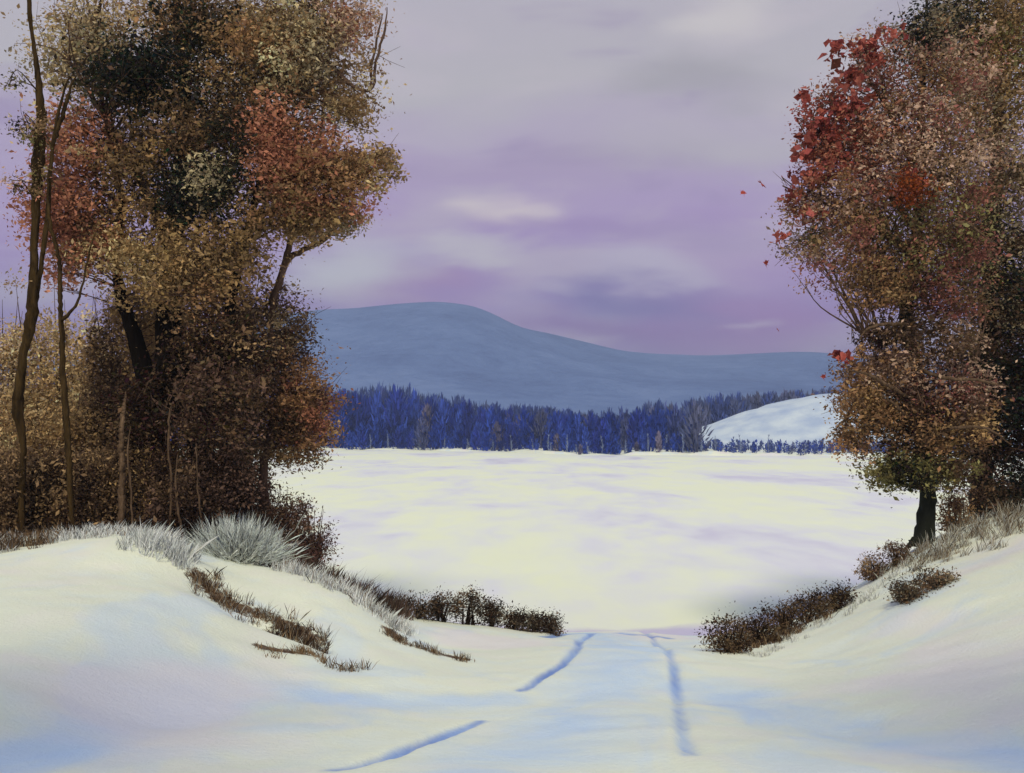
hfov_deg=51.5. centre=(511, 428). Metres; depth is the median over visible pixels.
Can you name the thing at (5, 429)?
undergrowth bush
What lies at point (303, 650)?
dry grass
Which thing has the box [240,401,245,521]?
thin sapling
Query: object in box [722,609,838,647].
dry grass
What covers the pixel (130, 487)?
thin sapling
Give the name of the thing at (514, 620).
shore shrub
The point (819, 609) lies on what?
shrub
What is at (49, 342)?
tan bush
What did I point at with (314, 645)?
dark grass
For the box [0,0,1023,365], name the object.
sky
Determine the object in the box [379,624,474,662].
dry grass
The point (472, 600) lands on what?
shore shrub
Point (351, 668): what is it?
dry grass
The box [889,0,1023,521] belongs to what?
dark tree
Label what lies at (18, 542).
brown grass
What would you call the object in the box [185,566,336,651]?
dry grass
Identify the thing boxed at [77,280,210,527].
tall bush
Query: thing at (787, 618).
shrub
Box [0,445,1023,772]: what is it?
ground
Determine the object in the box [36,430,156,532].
undergrowth bush
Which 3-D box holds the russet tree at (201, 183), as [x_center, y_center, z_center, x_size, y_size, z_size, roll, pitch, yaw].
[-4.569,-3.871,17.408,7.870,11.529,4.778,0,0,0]
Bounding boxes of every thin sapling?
[127,426,133,525]
[167,403,172,532]
[174,454,182,539]
[195,445,203,528]
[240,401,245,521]
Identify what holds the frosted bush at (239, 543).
on the ground at (114, 659)
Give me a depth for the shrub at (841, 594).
16.19 m
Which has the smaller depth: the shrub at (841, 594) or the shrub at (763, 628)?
the shrub at (763, 628)
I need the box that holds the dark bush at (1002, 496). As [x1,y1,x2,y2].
[965,465,1023,517]
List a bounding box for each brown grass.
[0,520,63,552]
[276,546,417,620]
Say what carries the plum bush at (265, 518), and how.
on the ground at (114, 659)
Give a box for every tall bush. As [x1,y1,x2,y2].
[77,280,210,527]
[148,278,259,535]
[192,218,301,516]
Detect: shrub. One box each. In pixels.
[392,587,442,620]
[418,582,464,622]
[440,580,489,624]
[473,590,509,628]
[497,600,533,631]
[516,607,558,632]
[531,607,567,636]
[693,601,767,654]
[730,605,787,645]
[749,594,810,634]
[781,582,844,623]
[803,577,860,610]
[851,551,889,581]
[875,538,914,566]
[883,571,933,604]
[902,563,960,590]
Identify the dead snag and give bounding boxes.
[116,391,126,523]
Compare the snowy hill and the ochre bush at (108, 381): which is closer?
the ochre bush at (108, 381)
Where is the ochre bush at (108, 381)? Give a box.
[54,290,154,529]
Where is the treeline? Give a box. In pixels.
[0,368,1022,454]
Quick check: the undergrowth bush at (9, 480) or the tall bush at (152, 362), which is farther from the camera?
the tall bush at (152, 362)
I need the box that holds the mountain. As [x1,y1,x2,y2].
[0,302,1009,416]
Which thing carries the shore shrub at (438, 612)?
on the ground at (114, 659)
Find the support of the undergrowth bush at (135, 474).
on the ground at (114, 659)
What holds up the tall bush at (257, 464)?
on the ground at (114, 659)
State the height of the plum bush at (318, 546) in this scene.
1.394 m
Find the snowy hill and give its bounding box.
[698,393,1021,448]
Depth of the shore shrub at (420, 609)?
16.93 m
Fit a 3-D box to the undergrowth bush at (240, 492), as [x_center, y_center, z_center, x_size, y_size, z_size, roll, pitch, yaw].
[-4.408,0.951,16.130,1.793,2.094,1.487,0,0,0]
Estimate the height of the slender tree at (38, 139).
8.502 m
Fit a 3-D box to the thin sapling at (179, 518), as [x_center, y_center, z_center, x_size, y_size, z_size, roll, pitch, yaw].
[-4.860,0.992,15.500,0.138,1.252,0.050,0,0,0]
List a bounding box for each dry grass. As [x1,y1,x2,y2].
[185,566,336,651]
[255,641,328,663]
[323,655,380,672]
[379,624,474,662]
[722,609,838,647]
[877,498,1023,574]
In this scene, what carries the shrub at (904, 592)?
on the ground at (114, 659)
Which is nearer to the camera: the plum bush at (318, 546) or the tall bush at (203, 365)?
the plum bush at (318, 546)
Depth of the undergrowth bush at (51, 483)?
16.07 m
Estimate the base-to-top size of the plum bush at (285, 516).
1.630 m
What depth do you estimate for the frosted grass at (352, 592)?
14.24 m
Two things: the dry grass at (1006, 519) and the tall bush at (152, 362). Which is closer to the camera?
the dry grass at (1006, 519)
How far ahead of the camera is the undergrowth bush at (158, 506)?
15.77 m
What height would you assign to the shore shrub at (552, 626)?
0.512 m
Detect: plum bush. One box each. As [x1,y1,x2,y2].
[248,492,289,565]
[249,482,338,568]
[281,505,343,568]
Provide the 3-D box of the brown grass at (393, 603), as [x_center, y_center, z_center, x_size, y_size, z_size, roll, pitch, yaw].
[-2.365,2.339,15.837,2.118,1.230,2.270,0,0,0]
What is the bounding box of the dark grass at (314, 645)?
[267,617,331,653]
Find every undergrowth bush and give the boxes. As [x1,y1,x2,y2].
[0,387,99,517]
[0,434,58,533]
[0,436,88,531]
[2,385,130,522]
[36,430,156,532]
[77,422,189,530]
[110,439,241,542]
[164,424,277,541]
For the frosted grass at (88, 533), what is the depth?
14.00 m
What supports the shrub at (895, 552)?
on the ground at (114, 659)
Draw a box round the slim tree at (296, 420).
[200,107,381,520]
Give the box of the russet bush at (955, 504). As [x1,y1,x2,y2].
[935,485,988,531]
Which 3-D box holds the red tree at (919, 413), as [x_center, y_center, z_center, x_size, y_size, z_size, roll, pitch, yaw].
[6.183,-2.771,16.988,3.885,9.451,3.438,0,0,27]
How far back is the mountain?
669.53 m
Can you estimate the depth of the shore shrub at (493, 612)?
16.93 m
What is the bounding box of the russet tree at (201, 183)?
[0,0,411,539]
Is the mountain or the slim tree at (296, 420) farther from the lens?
the mountain
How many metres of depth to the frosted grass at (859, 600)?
15.34 m
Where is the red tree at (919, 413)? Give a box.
[760,0,1023,547]
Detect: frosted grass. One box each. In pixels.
[0,521,198,560]
[115,521,217,569]
[268,556,420,636]
[748,560,908,657]
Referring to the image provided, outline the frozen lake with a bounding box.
[178,449,1023,635]
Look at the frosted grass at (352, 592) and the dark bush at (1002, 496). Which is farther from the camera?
the dark bush at (1002, 496)
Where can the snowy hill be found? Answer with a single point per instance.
(790, 421)
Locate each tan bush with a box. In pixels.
[0,288,98,519]
[0,300,71,461]
[26,299,133,450]
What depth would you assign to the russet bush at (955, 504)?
17.33 m
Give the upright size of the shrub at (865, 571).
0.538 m
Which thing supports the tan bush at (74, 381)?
on the ground at (114, 659)
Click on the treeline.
(380, 413)
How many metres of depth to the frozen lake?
43.24 m
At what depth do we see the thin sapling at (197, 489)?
15.49 m
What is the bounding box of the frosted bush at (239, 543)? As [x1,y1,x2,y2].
[180,507,310,565]
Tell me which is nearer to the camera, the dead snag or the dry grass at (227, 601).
the dry grass at (227, 601)
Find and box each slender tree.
[0,0,76,532]
[46,176,95,532]
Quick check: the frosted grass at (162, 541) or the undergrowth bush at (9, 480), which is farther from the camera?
the undergrowth bush at (9, 480)
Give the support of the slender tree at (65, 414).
on the ground at (114, 659)
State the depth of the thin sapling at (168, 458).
15.59 m
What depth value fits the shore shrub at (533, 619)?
16.87 m
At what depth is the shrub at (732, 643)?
13.50 m
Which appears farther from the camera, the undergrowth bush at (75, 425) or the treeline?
the treeline
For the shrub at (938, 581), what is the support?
on the ground at (114, 659)
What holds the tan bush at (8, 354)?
on the ground at (114, 659)

